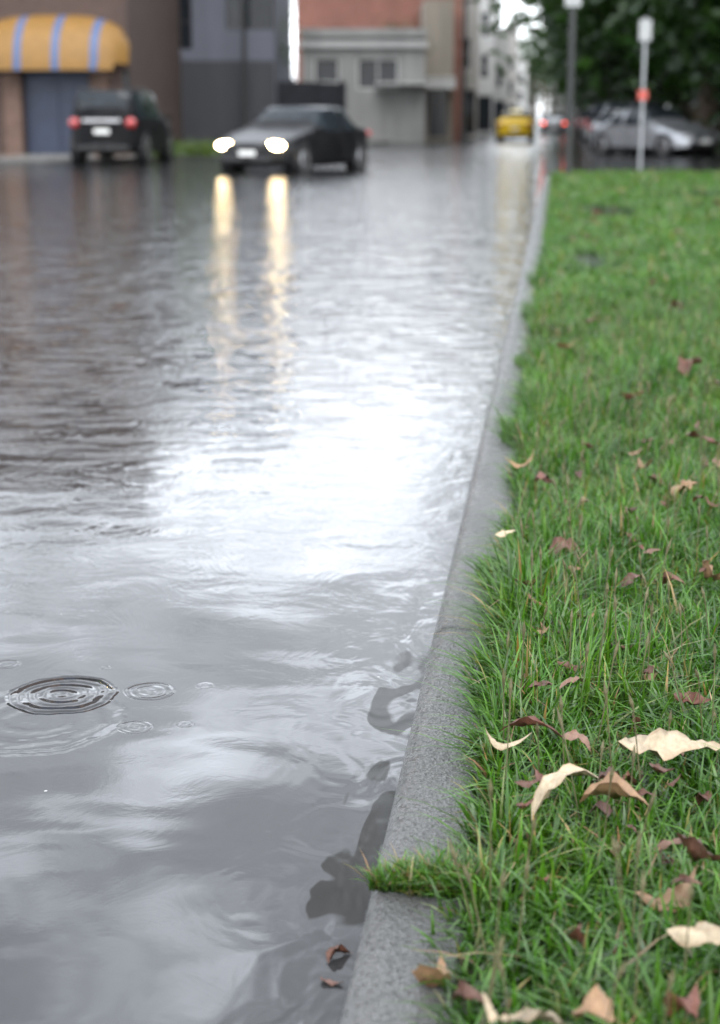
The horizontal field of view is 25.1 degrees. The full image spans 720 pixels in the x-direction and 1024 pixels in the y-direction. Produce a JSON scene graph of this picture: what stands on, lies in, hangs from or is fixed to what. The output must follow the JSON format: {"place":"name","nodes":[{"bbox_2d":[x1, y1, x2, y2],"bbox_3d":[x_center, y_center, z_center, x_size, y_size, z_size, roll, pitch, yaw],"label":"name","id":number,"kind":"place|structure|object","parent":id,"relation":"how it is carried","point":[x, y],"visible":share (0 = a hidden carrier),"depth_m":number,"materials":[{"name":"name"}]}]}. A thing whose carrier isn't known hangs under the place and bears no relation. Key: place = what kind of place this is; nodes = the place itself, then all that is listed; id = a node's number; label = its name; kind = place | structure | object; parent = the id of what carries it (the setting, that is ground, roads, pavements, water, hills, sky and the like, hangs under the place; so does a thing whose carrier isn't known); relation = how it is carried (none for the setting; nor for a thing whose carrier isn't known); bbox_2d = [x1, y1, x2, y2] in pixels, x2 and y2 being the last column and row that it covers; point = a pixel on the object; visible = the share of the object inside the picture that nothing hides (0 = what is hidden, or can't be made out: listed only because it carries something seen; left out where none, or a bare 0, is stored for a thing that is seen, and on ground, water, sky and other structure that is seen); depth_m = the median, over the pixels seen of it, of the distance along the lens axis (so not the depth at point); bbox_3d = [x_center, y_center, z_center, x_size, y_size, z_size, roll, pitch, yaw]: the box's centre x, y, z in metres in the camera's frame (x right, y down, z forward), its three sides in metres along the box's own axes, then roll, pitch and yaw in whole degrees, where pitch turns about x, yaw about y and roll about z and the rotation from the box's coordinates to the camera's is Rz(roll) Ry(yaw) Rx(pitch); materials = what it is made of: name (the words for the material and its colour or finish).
{"place":"outdoors","nodes":[
{"label":"outdoors","id":0,"kind":"place"},
{"bbox_2d":[0,141,380,158],"bbox_3d":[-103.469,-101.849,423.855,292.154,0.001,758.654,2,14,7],"label":"footpath","id":1,"kind":"structure","parent":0,"point":[52,157],"depth_m":44.08,"materials":[{"name":"concrete"}]},
{"bbox_2d":[0,0,181,155],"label":"building","id":2,"kind":"structure","parent":1,"relation":"on","point":[55,55],"depth_m":46.51,"materials":[{"name":"paint"}]},
{"bbox_2d":[151,137,220,155],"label":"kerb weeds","id":3,"kind":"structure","parent":1,"relation":"on","point":[193,149],"depth_m":45.25,"materials":[{"name":"green plant"}]},
{"bbox_2d":[179,0,291,145],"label":"building","id":4,"kind":"structure","parent":1,"relation":"on","point":[211,63],"depth_m":59.76,"materials":[{"name":"grey paint"}]},
{"bbox_2d":[241,0,247,127],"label":"street light pole","id":5,"kind":"object","parent":1,"relation":"on","point":[244,76],"visible":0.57,"depth_m":58.79,"materials":[{"name":"metal"}]},
{"bbox_2d":[278,7,311,71],"bbox_3d":[-3.995,-17.151,63.745,4.450,5.696,4.850,9,16,33],"label":"small yard tree","id":6,"kind":"object","parent":1,"relation":"on","point":[283,46],"visible":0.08,"depth_m":63.36,"materials":[{"name":"green plant"}]},
{"bbox_2d":[277,79,345,112],"bbox_3d":[-2.026,-15.440,62.836,3.894,2.600,0.124,-12,18,-40],"label":"charcoal fence","id":7,"kind":"object","parent":1,"relation":"on","point":[317,93],"visible":0.26,"depth_m":62.78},
{"bbox_2d":[296,0,462,139],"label":"red brick building","id":8,"kind":"structure","parent":1,"relation":"on","point":[337,13],"depth_m":88.15,"materials":[{"name":"red brick"}]},
{"bbox_2d":[369,12,434,74],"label":"small shop tree","id":9,"kind":"object","parent":1,"relation":"on","point":[394,24],"visible":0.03,"depth_m":80.53,"materials":[{"name":"green plant"}]},
{"bbox_2d":[0,120,719,1023],"bbox_3d":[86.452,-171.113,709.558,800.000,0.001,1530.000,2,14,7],"label":"flood water","id":10,"kind":"structure","parent":0,"point":[242,418],"depth_m":4.48,"materials":[{"name":"grey liquid"}]},
{"bbox_2d":[68,87,173,164],"bbox_3d":[-6.121,-9.961,41.831,2.210,1.888,4.706,1,14,5],"label":"black suv","id":11,"kind":"object","parent":10,"relation":"on","point":[105,123],"visible":0.99,"depth_m":39.73,"materials":[{"name":"paint"}]},
{"bbox_2d":[217,106,371,173],"bbox_3d":[-1.390,-8.153,35.581,2.150,1.471,4.756,6,15,23],"label":"black sedan car","id":12,"kind":"object","parent":10,"relation":"on","point":[299,140],"visible":0.96,"depth_m":34.57,"materials":[{"name":"paint"}]},
{"bbox_2d":[320,944,351,985],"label":"floating leaves","id":13,"kind":"object","parent":10,"relation":"on","point":[330,952],"visible":1,"depth_m":2.22,"materials":[{"name":"beige plant"}]},
{"bbox_2d":[299,28,427,142],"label":"cream shop building","id":14,"kind":"structure","parent":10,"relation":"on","point":[380,72],"depth_m":77.29,"materials":[{"name":"white paint"}]},
{"bbox_2d":[460,0,466,142],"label":"street light pole","id":15,"kind":"object","parent":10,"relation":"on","point":[463,137],"visible":1,"depth_m":69.52,"materials":[{"name":"metal"}]},
{"bbox_2d":[495,110,537,141],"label":"yellow taxi","id":16,"kind":"object","parent":10,"relation":"on","point":[515,124],"visible":0.98,"depth_m":79.72,"materials":[{"name":"paint"}]},
{"bbox_2d":[518,29,551,118],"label":"tree","id":17,"kind":"object","parent":10,"relation":"on","point":[530,74],"visible":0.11,"depth_m":289.82,"materials":[{"name":"green plant"}]},
{"bbox_2d":[527,56,551,123],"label":"tree","id":18,"kind":"object","parent":10,"relation":"on","point":[532,97],"visible":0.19,"depth_m":366.80,"materials":[{"name":"green plant"}]},
{"bbox_2d":[538,60,551,118],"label":"building","id":19,"kind":"structure","parent":10,"relation":"on","point":[550,104],"depth_m":445.88,"materials":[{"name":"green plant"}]},
{"bbox_2d":[538,113,565,135],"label":"braking car","id":20,"kind":"object","parent":10,"relation":"on","point":[548,124],"visible":0.83,"depth_m":107.03,"materials":[{"name":"silver paint"}]},
{"bbox_2d":[573,109,582,136],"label":"parked car","id":21,"kind":"object","parent":10,"relation":"on","point":[577,116],"visible":0.07,"depth_m":105.23,"materials":[{"name":"grey paint"}]},
{"bbox_2d":[575,122,583,140],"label":"parked car","id":22,"kind":"object","parent":10,"relation":"on","point":[579,130],"visible":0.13,"depth_m":82.99,"materials":[{"name":"grey paint"}]},
{"bbox_2d":[576,109,586,137],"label":"parked car","id":23,"kind":"object","parent":10,"relation":"on","point":[582,114],"visible":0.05,"depth_m":92.13,"materials":[{"name":"white paint"}]},
{"bbox_2d":[583,124,589,146],"bbox_3d":[10.581,-14.678,62.264,2.130,1.481,4.706,-8,16,-28],"label":"parked car","id":24,"kind":"object","parent":10,"relation":"on","point":[585,126],"visible":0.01,"depth_m":63.62,"materials":[{"name":"white paint"}]},
{"bbox_2d":[580,104,596,144],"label":"parked car","id":25,"kind":"object","parent":10,"relation":"on","point":[587,114],"visible":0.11,"depth_m":71.97,"materials":[{"name":"silver paint"}]},
{"bbox_2d":[584,101,666,149],"bbox_3d":[10.072,-13.811,58.071,2.130,1.788,4.606,-8,16,-30],"label":"parked car","id":26,"kind":"object","parent":10,"relation":"on","point":[597,110],"visible":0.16,"depth_m":58.43,"materials":[{"name":"grey paint"}]},
{"bbox_2d":[590,109,694,153],"bbox_3d":[9.598,-12.726,54.228,2.130,1.481,4.206,-9,16,-33],"label":"parked car","id":27,"kind":"object","parent":10,"relation":"on","point":[605,116],"visible":0.04,"depth_m":54.60,"materials":[{"name":"white paint"}]},
{"bbox_2d":[588,108,719,156],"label":"parked car","id":28,"kind":"object","parent":10,"relation":"on","point":[669,132],"visible":0.95,"depth_m":49.32,"materials":[{"name":"silver paint"}]},
{"bbox_2d":[689,107,698,123],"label":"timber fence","id":29,"kind":"object","parent":10,"relation":"on","point":[695,116],"visible":0.04,"depth_m":124.58,"materials":[{"name":"brown wood"}]},
{"bbox_2d":[420,0,455,140],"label":"building","id":30,"kind":"structure","parent":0,"point":[437,19],"depth_m":82.86,"materials":[{"name":"beige paint"}]},
{"bbox_2d":[291,0,668,118],"label":"sky","id":31,"kind":"structure","parent":0,"point":[509,7],"materials":[{"name":"white"}]},
{"bbox_2d":[344,147,719,1023],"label":"verge ground","id":32,"kind":"structure","parent":0,"point":[523,950],"depth_m":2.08,"materials":[{"name":"green plant"}]},
{"bbox_2d":[529,29,580,116],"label":"street tree","id":33,"kind":"object","parent":32,"relation":"on","point":[539,87],"depth_m":220.68,"materials":[{"name":"green plant"}]},
{"bbox_2d":[529,15,588,114],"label":"street tree","id":34,"kind":"object","parent":32,"relation":"on","point":[561,93],"depth_m":181.61,"materials":[{"name":"green plant"}]},
{"bbox_2d":[411,173,719,1023],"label":"fallen leaves","id":35,"kind":"object","parent":32,"relation":"on","point":[663,745],"visible":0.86,"depth_m":2.40,"materials":[{"name":"beige plant"}]},
{"bbox_2d":[551,66,582,126],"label":"building","id":36,"kind":"structure","parent":32,"relation":"on","point":[555,109],"depth_m":241.02,"materials":[{"name":"grey concrete"}]},
{"bbox_2d":[565,0,580,175],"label":"dark pole","id":37,"kind":"structure","parent":32,"relation":"on","point":[572,4],"depth_m":29.81,"materials":[{"name":"metal"}]},
{"bbox_2d":[466,0,696,123],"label":"street tree","id":38,"kind":"object","parent":32,"relation":"on","point":[623,74],"visible":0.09,"depth_m":77.67,"materials":[{"name":"green plant"}]},
{"bbox_2d":[449,0,719,128],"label":"street tree","id":39,"kind":"object","parent":32,"relation":"on","point":[683,11],"visible":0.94,"depth_m":48.33,"materials":[{"name":"green plant"}]},
{"bbox_2d":[458,0,719,132],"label":"street tree","id":40,"kind":"object","parent":32,"relation":"on","point":[709,107],"visible":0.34,"depth_m":62.53,"materials":[{"name":"green plant"}]},
{"bbox_2d":[526,11,664,106],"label":"street tree","id":41,"kind":"object","parent":32,"relation":"on","point":[578,91],"visible":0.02,"depth_m":130.84,"materials":[{"name":"green plant"}]},
{"bbox_2d":[494,0,698,122],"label":"street tree","id":42,"kind":"object","parent":32,"relation":"on","point":[606,94],"visible":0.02,"depth_m":93.81,"materials":[{"name":"green plant"}]},
{"bbox_2d":[521,7,690,110],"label":"street tree","id":43,"kind":"object","parent":32,"relation":"on","point":[578,102],"depth_m":151.49,"materials":[{"name":"green plant"}]},
{"bbox_2d":[516,2,698,105],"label":"street tree","id":44,"kind":"object","parent":32,"relation":"on","point":[547,93],"visible":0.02,"depth_m":111.25,"materials":[{"name":"green plant"}]},
{"bbox_2d":[558,0,719,126],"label":"street tree","id":45,"kind":"object","parent":32,"relation":"on","point":[704,41],"visible":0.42,"depth_m":54.43,"materials":[{"name":"green plant"}]},
{"bbox_2d":[569,193,719,268],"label":"verge puddles","id":46,"kind":"object","parent":32,"relation":"on","point":[591,258],"visible":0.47,"depth_m":18.53,"materials":[{"name":"liquid"}]},
{"bbox_2d":[638,17,651,169],"bbox_3d":[5.952,-8.751,34.149,0.260,3.219,0.082,-1,14,-5],"label":"parking sign","id":47,"kind":"object","parent":32,"relation":"on","point":[645,27],"visible":0.88,"depth_m":34.01,"materials":[{"name":"metal"}]},
{"bbox_2d":[591,1,699,119],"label":"street tree","id":48,"kind":"object","parent":32,"relation":"on","point":[676,81],"visible":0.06,"depth_m":72.66,"materials":[{"name":"green plant"}]},
{"bbox_2d":[691,8,719,25],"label":"street tree","id":49,"kind":"object","parent":32,"relation":"on","point":[716,13],"visible":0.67,"depth_m":48.70,"materials":[{"name":"green plant"}]},
{"label":"asphalt ground","id":50,"kind":"structure","parent":0,"visible":0},
{"bbox_2d":[0,141,390,163],"bbox_3d":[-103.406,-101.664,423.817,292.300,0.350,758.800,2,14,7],"label":"kerb","id":51,"kind":"structure","parent":50,"relation":"on","point":[27,161],"depth_m":41.94,"materials":[{"name":"concrete"}]},
{"bbox_2d":[461,0,478,137],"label":"building","id":52,"kind":"structure","parent":50,"relation":"on","point":[472,60],"depth_m":96.50,"materials":[{"name":"brown brick"}]},
{"bbox_2d":[477,0,495,133],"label":"building","id":53,"kind":"structure","parent":50,"relation":"on","point":[485,106],"depth_m":120.75,"materials":[{"name":"white concrete"}]},
{"bbox_2d":[493,28,508,130],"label":"building","id":54,"kind":"structure","parent":50,"relation":"on","point":[500,90],"depth_m":154.70,"materials":[{"name":"grey concrete"}]},
{"bbox_2d":[505,25,518,112],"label":"building","id":55,"kind":"structure","parent":50,"relation":"on","point":[512,72],"depth_m":202.74,"materials":[{"name":"white paint"}]},
{"bbox_2d":[517,57,527,112],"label":"building","id":56,"kind":"structure","parent":50,"relation":"on","point":[522,96],"depth_m":280.61,"materials":[{"name":"white paint"}]},
{"bbox_2d":[340,152,719,1023],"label":"kerb island","id":57,"kind":"structure","parent":50,"relation":"on","point":[386,960],"depth_m":2.70,"materials":[{"name":"concrete"}]},
{"bbox_2d":[527,58,537,120],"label":"building","id":58,"kind":"structure","parent":50,"relation":"on","point":[529,105],"depth_m":407.49,"materials":[{"name":"white concrete"}]}
]}

